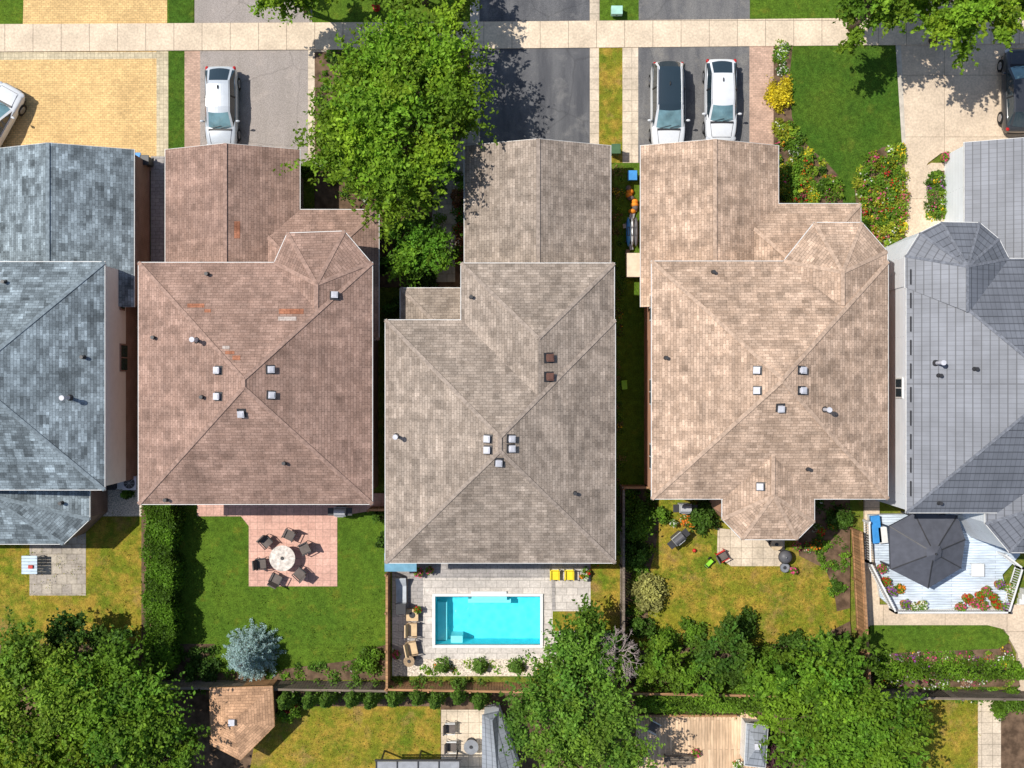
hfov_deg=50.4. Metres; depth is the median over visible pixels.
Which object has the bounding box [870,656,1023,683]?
vine hedge
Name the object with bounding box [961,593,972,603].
potted plant
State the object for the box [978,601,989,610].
potted plant
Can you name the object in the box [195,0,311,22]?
driveway apron
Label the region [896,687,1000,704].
garden plants
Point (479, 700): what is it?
cedar
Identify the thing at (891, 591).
potted plant
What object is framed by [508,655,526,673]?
cedar shrub
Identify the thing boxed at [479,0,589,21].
driveway apron
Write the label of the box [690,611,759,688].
garden tree
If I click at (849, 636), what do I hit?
garden shrub
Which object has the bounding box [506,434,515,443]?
roof vent
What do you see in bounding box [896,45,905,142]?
driveway border
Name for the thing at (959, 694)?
wooden fence
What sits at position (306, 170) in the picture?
garden shrub
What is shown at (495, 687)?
wooden fence
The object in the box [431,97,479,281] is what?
garden path
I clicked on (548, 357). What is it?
roof vent
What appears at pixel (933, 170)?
garden edging
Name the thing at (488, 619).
swimming pool
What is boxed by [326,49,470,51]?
front lawn
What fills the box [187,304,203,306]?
replacement shingles
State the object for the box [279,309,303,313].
replacement shingles
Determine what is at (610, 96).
front lawn
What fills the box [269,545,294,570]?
patio table
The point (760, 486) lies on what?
roof vent
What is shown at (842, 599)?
garden soil
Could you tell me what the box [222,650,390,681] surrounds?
garden plants
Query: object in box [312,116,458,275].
garden plants
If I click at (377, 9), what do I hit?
fire hydrant
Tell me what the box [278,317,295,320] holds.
replacement shingles
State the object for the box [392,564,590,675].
pool patio
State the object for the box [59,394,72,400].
flue pipe
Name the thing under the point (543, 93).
driveway
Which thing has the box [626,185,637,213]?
garbage bags
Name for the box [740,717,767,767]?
storage shed
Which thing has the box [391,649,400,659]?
potted plant
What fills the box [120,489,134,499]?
garden shrub
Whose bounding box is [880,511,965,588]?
gazebo
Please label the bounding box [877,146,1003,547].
walls
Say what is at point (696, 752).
potted plant
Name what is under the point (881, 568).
potted plant
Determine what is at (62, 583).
stone patio
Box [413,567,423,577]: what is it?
potted plant
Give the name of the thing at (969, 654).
flower bed
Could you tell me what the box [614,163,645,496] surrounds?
side yard
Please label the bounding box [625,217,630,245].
kayak
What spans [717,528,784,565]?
stone patio
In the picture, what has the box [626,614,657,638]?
garden shrub
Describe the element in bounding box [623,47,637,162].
stepping path
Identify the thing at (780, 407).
roof vent
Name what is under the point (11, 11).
boulevard lawn
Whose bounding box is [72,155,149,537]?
walls
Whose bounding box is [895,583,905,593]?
potted plant
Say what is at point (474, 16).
driveway edging
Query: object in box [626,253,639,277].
storage box
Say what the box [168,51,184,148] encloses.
front lawn
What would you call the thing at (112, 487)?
wheeled bin
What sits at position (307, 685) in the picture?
wooden fence
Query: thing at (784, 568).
fire bowl
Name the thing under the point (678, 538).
barbecue grill
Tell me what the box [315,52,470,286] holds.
garden soil
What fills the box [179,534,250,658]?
grass tufts
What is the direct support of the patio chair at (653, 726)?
on the wooden deck at (715, 741)
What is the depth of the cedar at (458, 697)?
58.13 m
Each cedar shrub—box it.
[434,655,451,674]
[470,656,487,674]
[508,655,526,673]
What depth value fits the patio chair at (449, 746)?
59.32 m
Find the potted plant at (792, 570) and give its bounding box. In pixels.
[789,566,796,574]
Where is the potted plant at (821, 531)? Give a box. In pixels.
[817,526,826,535]
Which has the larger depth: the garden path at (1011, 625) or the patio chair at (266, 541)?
the garden path at (1011, 625)
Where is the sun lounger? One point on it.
(400, 590)
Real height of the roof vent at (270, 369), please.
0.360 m
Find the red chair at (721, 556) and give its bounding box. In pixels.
[714,548,729,563]
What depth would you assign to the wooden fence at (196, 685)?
58.90 m
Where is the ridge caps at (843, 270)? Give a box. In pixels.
[650,139,889,539]
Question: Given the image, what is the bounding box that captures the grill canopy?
[384,553,416,571]
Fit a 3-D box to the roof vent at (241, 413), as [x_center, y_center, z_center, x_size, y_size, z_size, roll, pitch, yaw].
[-13.031,1.405,52.358,0.447,0.359,0.440,0,90,0]
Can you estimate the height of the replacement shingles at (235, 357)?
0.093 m
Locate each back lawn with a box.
[0,516,140,643]
[178,505,385,672]
[250,706,440,767]
[625,500,849,652]
[869,625,1008,653]
[899,699,977,767]
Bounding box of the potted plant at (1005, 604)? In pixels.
[1000,602,1009,610]
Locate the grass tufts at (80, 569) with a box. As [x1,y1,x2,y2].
[0,511,144,632]
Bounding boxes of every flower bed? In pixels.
[771,39,791,76]
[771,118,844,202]
[851,142,910,246]
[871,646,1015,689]
[923,170,947,221]
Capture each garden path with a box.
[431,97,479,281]
[867,604,1023,690]
[978,700,1000,767]
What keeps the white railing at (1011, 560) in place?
on the painted deck at (949, 591)
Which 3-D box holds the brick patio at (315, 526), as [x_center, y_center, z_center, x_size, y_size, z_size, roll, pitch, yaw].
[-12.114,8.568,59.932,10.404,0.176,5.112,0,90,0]
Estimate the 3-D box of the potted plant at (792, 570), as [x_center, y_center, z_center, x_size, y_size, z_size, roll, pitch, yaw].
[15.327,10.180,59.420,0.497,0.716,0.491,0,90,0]
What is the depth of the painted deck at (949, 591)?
59.45 m
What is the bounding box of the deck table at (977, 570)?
[969,563,983,576]
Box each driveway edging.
[470,0,478,21]
[470,49,479,143]
[590,0,599,20]
[590,48,598,143]
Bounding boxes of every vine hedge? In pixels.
[634,679,782,718]
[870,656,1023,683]
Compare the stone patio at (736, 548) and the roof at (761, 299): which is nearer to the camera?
the roof at (761, 299)
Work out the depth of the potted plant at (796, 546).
59.26 m
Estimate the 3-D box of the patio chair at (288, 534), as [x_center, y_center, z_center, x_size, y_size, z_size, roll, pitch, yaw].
[-12.123,8.196,59.301,0.630,0.954,0.657,26,90,0]
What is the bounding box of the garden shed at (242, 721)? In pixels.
[209,679,278,759]
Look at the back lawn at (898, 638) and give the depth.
59.79 m
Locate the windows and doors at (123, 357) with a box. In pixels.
[120,307,127,371]
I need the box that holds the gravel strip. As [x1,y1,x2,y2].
[103,489,140,515]
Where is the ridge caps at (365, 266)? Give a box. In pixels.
[137,143,379,504]
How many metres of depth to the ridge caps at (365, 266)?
53.58 m
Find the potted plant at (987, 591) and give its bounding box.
[981,585,992,596]
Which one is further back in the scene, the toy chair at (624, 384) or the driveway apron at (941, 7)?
the driveway apron at (941, 7)
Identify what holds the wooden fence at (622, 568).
on the ground at (388, 295)
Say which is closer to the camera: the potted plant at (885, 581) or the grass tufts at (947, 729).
the potted plant at (885, 581)
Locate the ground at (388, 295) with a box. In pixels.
[150,153,1023,753]
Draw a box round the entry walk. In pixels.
[917,163,943,232]
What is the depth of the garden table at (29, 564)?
59.04 m
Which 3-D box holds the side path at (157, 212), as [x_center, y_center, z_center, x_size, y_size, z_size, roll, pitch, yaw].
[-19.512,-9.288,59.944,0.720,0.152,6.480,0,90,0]
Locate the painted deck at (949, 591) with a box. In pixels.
[867,513,1019,611]
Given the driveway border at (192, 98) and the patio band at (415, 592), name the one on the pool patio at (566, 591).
the patio band at (415, 592)
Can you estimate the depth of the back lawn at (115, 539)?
59.86 m
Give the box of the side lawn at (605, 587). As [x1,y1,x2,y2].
[553,555,619,630]
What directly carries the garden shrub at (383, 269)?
on the garden soil at (325, 195)
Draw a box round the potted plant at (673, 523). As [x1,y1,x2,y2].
[669,518,677,527]
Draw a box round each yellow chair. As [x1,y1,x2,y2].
[550,569,559,580]
[564,569,573,580]
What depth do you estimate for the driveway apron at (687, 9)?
59.98 m
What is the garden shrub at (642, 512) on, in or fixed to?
on the garden soil at (652, 539)
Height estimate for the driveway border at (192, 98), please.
0.072 m
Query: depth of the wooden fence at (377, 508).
58.76 m
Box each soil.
[0,644,214,767]
[141,505,176,676]
[195,621,850,767]
[196,645,385,679]
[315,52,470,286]
[625,489,659,626]
[798,500,849,610]
[927,171,944,218]
[1001,707,1023,767]
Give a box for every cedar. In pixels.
[276,678,302,709]
[301,678,327,709]
[318,676,343,707]
[342,678,364,708]
[361,679,385,709]
[384,675,407,707]
[408,673,429,705]
[426,678,448,709]
[447,676,472,704]
[468,679,491,710]
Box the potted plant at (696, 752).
[691,748,700,758]
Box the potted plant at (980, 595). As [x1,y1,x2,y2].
[974,590,985,601]
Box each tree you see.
[0,606,122,767]
[0,719,122,767]
[23,625,210,767]
[41,608,137,667]
[114,704,210,767]
[248,0,338,26]
[273,0,503,251]
[360,0,479,14]
[374,208,460,286]
[490,619,664,767]
[544,593,635,688]
[598,626,641,681]
[624,635,690,690]
[670,655,725,703]
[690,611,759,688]
[715,644,798,704]
[745,629,907,767]
[794,625,879,682]
[814,681,934,767]
[823,0,941,55]
[910,0,1023,74]
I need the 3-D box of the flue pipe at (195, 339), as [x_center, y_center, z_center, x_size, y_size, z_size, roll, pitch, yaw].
[-15.326,-2.130,52.581,0.361,1.030,0.361,0,90,0]
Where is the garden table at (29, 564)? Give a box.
[22,555,42,573]
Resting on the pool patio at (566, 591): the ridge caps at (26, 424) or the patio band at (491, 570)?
the patio band at (491, 570)
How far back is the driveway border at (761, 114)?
59.92 m
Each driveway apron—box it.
[23,0,166,23]
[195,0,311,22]
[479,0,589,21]
[639,0,749,19]
[915,0,953,16]
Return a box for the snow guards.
[910,269,911,495]
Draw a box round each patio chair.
[252,557,267,570]
[256,534,274,549]
[267,571,284,588]
[281,528,297,542]
[292,565,307,583]
[297,540,312,555]
[443,720,455,735]
[444,738,456,754]
[648,719,661,734]
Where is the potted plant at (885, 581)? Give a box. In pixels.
[881,576,891,586]
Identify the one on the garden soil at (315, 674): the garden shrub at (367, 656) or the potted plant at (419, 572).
the garden shrub at (367, 656)
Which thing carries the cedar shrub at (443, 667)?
on the gravel bed at (401, 668)
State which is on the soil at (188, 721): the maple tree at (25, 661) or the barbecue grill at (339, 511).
the maple tree at (25, 661)
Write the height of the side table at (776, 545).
0.801 m
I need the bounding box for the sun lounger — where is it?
[395,578,406,603]
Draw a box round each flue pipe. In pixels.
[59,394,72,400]
[189,337,198,343]
[393,433,398,439]
[822,406,831,412]
[932,360,945,365]
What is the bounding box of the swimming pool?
[432,591,542,647]
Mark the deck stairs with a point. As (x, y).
(1020, 599)
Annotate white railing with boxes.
[863,519,1010,613]
[997,551,1023,611]
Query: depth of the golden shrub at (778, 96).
59.52 m
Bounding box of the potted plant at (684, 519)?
[678,514,690,526]
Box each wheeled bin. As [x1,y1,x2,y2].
[106,483,116,489]
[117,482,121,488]
[140,155,153,166]
[611,144,620,155]
[627,170,636,180]
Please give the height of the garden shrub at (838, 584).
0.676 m
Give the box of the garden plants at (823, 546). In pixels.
[801,500,851,597]
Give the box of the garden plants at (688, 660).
[631,641,860,684]
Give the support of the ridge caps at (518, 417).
attached to the roof at (484, 356)
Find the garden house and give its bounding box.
[482,703,518,767]
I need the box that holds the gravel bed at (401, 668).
[394,659,551,675]
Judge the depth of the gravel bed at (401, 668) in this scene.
59.83 m
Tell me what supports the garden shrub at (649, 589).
on the garden soil at (652, 539)
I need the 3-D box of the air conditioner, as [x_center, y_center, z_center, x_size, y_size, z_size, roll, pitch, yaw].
[-20.740,5.373,59.351,0.750,0.854,0.750,0,90,0]
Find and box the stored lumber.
[623,211,636,254]
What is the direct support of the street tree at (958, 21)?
on the ground at (388, 295)
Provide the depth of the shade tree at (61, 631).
56.81 m
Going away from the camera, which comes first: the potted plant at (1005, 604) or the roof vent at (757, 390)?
the roof vent at (757, 390)
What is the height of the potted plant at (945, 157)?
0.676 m
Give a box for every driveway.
[0,51,155,170]
[200,50,307,163]
[480,48,589,143]
[638,46,748,162]
[901,44,1023,236]
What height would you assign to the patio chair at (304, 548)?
0.954 m
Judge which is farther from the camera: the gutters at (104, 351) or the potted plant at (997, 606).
the potted plant at (997, 606)
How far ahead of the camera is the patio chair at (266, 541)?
59.32 m
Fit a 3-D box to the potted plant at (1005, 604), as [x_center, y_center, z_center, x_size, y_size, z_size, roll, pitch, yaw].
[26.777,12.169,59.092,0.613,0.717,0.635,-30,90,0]
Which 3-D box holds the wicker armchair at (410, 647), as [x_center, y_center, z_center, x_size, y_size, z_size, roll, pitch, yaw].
[-5.497,14.410,59.301,0.657,0.954,0.800,-11,90,0]
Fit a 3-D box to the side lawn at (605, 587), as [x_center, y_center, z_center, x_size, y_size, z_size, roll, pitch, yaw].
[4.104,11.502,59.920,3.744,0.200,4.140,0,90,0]
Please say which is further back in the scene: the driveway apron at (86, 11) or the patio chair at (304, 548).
the driveway apron at (86, 11)
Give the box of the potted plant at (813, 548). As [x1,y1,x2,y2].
[810,544,817,551]
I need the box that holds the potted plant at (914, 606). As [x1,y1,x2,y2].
[910,601,920,611]
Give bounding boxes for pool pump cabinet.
[395,603,406,613]
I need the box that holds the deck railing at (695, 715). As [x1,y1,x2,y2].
[638,714,736,717]
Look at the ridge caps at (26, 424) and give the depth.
54.38 m
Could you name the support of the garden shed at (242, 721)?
on the garden soil at (215, 757)
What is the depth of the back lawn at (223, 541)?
59.86 m
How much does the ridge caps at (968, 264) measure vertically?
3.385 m
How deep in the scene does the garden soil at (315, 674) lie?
59.84 m
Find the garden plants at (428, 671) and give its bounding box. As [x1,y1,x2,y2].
[419,657,545,676]
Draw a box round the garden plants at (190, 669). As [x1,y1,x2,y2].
[0,640,219,696]
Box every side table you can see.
[403,655,415,666]
[768,540,782,550]
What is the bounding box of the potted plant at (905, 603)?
[899,599,910,609]
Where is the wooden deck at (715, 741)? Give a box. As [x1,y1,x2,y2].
[636,710,757,767]
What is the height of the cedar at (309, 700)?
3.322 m
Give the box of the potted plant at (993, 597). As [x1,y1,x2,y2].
[987,593,999,603]
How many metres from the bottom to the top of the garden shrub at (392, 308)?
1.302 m
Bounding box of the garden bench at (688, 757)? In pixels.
[664,753,691,764]
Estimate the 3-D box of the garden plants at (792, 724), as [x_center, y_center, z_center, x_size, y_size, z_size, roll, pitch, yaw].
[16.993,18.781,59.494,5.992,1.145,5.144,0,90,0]
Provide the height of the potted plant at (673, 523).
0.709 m
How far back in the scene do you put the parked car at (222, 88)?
58.71 m
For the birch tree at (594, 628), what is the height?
4.862 m
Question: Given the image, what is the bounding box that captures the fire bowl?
[780,563,789,572]
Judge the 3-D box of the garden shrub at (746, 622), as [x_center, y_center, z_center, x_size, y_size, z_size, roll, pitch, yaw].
[12.543,13.204,59.294,2.050,1.493,1.903,-19,90,0]
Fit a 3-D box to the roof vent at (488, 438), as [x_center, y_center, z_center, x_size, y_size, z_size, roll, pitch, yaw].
[-1.147,2.632,52.114,0.454,0.364,0.464,0,90,0]
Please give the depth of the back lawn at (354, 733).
59.80 m
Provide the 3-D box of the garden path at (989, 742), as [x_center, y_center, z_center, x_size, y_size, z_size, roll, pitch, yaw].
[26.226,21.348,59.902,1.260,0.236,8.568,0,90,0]
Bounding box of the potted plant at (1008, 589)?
[1004,582,1014,593]
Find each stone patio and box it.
[30,533,85,594]
[441,710,483,767]
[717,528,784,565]
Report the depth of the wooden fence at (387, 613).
58.92 m
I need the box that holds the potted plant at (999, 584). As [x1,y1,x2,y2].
[994,579,1005,589]
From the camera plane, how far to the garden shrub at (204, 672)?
59.40 m
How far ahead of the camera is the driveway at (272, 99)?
59.95 m
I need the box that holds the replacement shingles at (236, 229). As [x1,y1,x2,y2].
[234,221,239,237]
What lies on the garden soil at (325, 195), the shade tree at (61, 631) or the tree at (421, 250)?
the tree at (421, 250)
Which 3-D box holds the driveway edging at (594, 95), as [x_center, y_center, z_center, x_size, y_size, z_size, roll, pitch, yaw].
[4.536,-15.480,59.977,0.504,0.087,6.624,0,90,0]
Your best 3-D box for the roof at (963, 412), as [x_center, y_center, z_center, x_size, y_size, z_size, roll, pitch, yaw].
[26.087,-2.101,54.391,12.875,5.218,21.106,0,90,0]
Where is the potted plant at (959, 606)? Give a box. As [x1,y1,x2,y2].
[954,602,966,611]
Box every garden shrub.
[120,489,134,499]
[196,659,222,681]
[275,698,302,723]
[301,158,317,180]
[345,646,385,677]
[371,511,384,523]
[374,531,384,549]
[380,256,393,274]
[381,296,399,317]
[409,269,439,286]
[450,188,463,206]
[616,496,658,544]
[617,632,638,652]
[619,537,652,572]
[625,571,669,616]
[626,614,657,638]
[647,624,682,656]
[655,506,671,524]
[678,616,707,648]
[685,500,721,537]
[721,604,759,643]
[769,626,811,671]
[822,505,855,531]
[826,633,859,656]
[830,578,846,593]
[989,684,1023,721]
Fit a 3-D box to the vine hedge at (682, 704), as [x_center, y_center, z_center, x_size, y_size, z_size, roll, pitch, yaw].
[10.763,17.058,59.105,8.346,1.865,2.032,0,90,0]
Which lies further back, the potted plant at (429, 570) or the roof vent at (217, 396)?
the potted plant at (429, 570)
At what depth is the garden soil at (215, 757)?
59.81 m
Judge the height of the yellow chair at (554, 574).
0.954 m
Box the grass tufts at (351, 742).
[267,710,436,767]
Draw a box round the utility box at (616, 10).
[611,6,622,15]
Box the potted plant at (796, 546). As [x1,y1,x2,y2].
[792,541,801,550]
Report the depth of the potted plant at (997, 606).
58.93 m
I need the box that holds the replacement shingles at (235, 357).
[232,355,239,359]
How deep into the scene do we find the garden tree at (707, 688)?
57.03 m
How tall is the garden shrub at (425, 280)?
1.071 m
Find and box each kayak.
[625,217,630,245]
[630,217,633,245]
[634,218,638,245]
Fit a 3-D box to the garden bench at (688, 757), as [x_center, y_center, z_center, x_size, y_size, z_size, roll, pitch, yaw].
[8.991,20.385,59.081,1.500,0.805,0.565,0,90,0]
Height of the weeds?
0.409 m
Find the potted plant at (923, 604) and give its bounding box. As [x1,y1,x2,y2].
[917,600,927,610]
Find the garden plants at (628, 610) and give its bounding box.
[617,484,658,618]
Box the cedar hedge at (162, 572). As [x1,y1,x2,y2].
[139,505,188,672]
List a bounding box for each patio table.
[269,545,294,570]
[464,737,477,754]
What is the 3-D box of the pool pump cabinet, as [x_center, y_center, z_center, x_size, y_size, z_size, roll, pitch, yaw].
[-6.018,12.179,59.298,0.560,0.960,0.560,0,90,0]
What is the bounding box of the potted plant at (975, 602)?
[968,598,979,607]
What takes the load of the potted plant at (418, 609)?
on the patio band at (415, 592)
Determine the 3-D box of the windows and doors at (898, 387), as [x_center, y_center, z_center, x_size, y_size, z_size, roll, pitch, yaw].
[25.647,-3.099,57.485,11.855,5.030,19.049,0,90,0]
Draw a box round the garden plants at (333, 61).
[315,50,473,118]
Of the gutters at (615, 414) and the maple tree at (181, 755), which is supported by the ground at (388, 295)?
the maple tree at (181, 755)
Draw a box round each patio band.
[392,564,551,577]
[409,578,422,658]
[552,580,554,610]
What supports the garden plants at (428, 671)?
on the gravel bed at (401, 668)
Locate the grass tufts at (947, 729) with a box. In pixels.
[907,702,980,767]
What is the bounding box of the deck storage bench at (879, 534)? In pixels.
[869,515,887,543]
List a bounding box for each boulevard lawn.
[0,0,913,23]
[169,0,193,22]
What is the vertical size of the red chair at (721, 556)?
0.954 m
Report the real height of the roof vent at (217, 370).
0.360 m
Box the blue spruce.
[221,617,285,681]
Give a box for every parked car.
[0,81,26,147]
[200,66,240,144]
[647,61,689,143]
[702,59,741,140]
[997,48,1023,133]
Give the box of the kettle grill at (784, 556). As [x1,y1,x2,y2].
[778,550,791,563]
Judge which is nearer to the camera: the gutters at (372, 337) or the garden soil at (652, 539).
the gutters at (372, 337)
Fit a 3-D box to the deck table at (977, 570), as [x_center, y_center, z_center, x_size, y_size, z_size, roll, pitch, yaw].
[25.289,10.101,59.258,0.700,0.385,0.700,0,90,0]
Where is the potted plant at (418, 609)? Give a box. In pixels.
[413,606,421,614]
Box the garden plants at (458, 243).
[450,171,463,266]
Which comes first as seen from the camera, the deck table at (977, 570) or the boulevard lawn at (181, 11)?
the deck table at (977, 570)
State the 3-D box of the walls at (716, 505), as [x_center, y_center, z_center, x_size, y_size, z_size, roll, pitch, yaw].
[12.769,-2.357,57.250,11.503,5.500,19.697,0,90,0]
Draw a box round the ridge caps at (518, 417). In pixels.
[384,139,616,563]
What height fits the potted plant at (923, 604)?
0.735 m
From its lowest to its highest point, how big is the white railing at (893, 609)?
1.050 m
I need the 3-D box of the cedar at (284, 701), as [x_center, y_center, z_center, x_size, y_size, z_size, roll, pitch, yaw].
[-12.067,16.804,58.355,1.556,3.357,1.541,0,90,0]
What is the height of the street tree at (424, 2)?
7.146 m
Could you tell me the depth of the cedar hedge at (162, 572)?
58.02 m
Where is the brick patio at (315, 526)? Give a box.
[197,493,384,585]
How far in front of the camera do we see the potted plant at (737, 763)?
59.31 m
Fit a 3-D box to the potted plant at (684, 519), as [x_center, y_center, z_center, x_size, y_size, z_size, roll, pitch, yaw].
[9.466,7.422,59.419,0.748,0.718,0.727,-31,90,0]
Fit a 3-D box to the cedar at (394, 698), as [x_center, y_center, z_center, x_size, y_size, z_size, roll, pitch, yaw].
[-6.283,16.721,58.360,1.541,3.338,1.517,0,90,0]
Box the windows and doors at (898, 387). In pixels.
[895,378,902,397]
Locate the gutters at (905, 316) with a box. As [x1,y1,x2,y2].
[903,137,1023,552]
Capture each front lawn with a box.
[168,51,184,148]
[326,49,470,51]
[599,48,622,162]
[789,45,904,202]
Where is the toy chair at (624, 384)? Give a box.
[621,380,627,389]
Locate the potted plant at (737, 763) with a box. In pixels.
[732,759,743,767]
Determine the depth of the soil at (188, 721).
59.86 m
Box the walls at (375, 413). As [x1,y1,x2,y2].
[301,166,377,489]
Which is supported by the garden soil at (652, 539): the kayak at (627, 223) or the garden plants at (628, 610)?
the garden plants at (628, 610)
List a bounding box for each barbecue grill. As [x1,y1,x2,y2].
[328,506,351,516]
[667,528,689,548]
[673,503,697,513]
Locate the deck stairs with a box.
[1016,588,1023,604]
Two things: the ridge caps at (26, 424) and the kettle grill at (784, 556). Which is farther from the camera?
the kettle grill at (784, 556)
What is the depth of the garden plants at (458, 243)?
59.73 m
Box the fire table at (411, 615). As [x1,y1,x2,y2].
[406,608,417,620]
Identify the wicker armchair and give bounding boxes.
[403,639,418,657]
[404,621,417,637]
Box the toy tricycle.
[704,557,714,568]
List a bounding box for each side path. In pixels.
[151,156,164,261]
[863,500,879,604]
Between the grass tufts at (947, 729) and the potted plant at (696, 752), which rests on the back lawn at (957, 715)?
the grass tufts at (947, 729)
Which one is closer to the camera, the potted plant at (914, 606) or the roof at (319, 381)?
the roof at (319, 381)
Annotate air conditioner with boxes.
[122,475,137,489]
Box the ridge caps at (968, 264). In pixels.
[905,222,1023,552]
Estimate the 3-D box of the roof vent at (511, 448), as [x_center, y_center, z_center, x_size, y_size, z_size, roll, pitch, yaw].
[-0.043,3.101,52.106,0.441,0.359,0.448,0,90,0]
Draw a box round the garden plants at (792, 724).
[769,683,862,767]
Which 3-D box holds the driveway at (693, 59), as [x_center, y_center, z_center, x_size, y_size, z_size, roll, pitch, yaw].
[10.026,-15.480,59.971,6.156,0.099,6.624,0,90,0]
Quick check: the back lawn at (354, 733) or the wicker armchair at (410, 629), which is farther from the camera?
the back lawn at (354, 733)
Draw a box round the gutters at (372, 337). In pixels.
[138,143,379,504]
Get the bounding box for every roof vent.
[213,366,221,374]
[213,392,222,400]
[237,409,246,417]
[266,365,274,373]
[266,390,275,399]
[330,291,338,299]
[483,434,492,443]
[483,445,492,454]
[494,458,503,466]
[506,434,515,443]
[506,444,515,452]
[544,352,553,362]
[544,372,553,381]
[753,366,761,374]
[753,386,761,394]
[756,482,764,490]
[776,403,784,412]
[798,365,806,374]
[798,386,806,394]
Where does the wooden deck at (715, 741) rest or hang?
on the ground at (388, 295)
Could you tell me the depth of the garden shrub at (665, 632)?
59.24 m
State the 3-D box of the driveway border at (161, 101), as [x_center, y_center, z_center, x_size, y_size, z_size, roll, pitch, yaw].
[-19.260,-15.084,59.990,0.648,0.060,6.696,0,90,0]
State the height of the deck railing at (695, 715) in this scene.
0.560 m
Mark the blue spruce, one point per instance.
(248, 654)
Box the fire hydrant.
[371,3,379,11]
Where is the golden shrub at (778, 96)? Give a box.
[762,74,794,113]
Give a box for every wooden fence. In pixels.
[16,680,205,689]
[198,680,387,693]
[367,506,384,511]
[384,572,390,690]
[386,680,539,693]
[580,685,866,697]
[618,484,624,691]
[620,485,650,489]
[850,527,870,688]
[872,688,1023,701]
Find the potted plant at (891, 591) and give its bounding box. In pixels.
[886,585,897,596]
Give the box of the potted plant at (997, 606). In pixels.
[990,600,1002,609]
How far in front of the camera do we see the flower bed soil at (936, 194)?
59.89 m
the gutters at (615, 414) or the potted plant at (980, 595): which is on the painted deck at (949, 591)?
the potted plant at (980, 595)
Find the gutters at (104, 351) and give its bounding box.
[0,143,134,544]
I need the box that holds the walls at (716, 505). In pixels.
[639,162,720,516]
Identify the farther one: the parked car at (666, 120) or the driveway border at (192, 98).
the driveway border at (192, 98)
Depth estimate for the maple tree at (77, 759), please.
54.41 m
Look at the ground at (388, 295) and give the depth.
60.00 m
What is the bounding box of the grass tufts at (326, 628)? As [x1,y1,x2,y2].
[256,589,382,659]
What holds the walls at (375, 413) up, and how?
on the ground at (388, 295)
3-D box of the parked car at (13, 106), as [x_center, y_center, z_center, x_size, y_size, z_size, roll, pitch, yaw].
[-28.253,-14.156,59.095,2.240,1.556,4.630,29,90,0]
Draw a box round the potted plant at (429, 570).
[425,565,433,574]
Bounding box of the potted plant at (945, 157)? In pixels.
[940,151,950,161]
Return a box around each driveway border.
[0,52,155,59]
[156,51,167,170]
[185,51,199,146]
[308,50,325,159]
[749,46,773,144]
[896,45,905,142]
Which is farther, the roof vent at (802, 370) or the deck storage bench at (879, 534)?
the deck storage bench at (879, 534)
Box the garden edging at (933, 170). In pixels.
[924,168,943,221]
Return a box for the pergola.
[375,750,460,767]
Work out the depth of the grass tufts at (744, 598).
59.74 m
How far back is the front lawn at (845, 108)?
59.91 m
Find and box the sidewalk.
[0,17,1023,51]
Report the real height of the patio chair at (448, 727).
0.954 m
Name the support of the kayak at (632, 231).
on the ground at (388, 295)
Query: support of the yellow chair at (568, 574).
on the pool patio at (566, 591)
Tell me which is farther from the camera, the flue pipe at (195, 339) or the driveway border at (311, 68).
the driveway border at (311, 68)
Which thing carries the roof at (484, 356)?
on the walls
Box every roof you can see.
[0,143,133,543]
[138,144,378,503]
[385,139,614,562]
[641,139,887,538]
[905,138,1023,551]
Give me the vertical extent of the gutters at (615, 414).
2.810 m
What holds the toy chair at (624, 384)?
on the side yard at (630, 358)
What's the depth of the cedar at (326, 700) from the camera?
58.04 m
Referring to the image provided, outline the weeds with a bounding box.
[611,164,627,482]
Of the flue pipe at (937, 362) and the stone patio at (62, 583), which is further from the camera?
the stone patio at (62, 583)
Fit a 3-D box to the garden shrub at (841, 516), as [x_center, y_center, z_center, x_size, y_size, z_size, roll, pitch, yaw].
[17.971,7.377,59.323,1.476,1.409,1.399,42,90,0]
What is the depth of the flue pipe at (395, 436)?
53.21 m
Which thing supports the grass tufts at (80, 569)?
on the back lawn at (115, 539)
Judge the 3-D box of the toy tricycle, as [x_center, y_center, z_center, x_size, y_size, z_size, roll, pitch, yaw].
[10.782,9.815,59.578,0.370,0.399,0.639,44,90,0]
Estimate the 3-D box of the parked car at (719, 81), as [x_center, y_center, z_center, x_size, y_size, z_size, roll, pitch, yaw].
[11.350,-15.411,59.095,2.180,1.556,4.531,0,90,0]
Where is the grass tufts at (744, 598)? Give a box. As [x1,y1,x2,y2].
[655,564,830,636]
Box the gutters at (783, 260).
[640,139,888,539]
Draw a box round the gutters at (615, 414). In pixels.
[385,138,615,563]
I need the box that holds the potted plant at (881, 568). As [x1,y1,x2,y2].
[877,563,887,573]
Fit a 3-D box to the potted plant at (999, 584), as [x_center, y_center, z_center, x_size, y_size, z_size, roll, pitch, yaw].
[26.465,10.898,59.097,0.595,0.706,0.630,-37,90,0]
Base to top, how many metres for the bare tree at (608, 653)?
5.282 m
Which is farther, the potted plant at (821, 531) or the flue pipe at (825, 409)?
the potted plant at (821, 531)
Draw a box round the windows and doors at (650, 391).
[649,295,650,468]
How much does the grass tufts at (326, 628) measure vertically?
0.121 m
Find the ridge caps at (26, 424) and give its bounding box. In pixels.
[0,143,105,544]

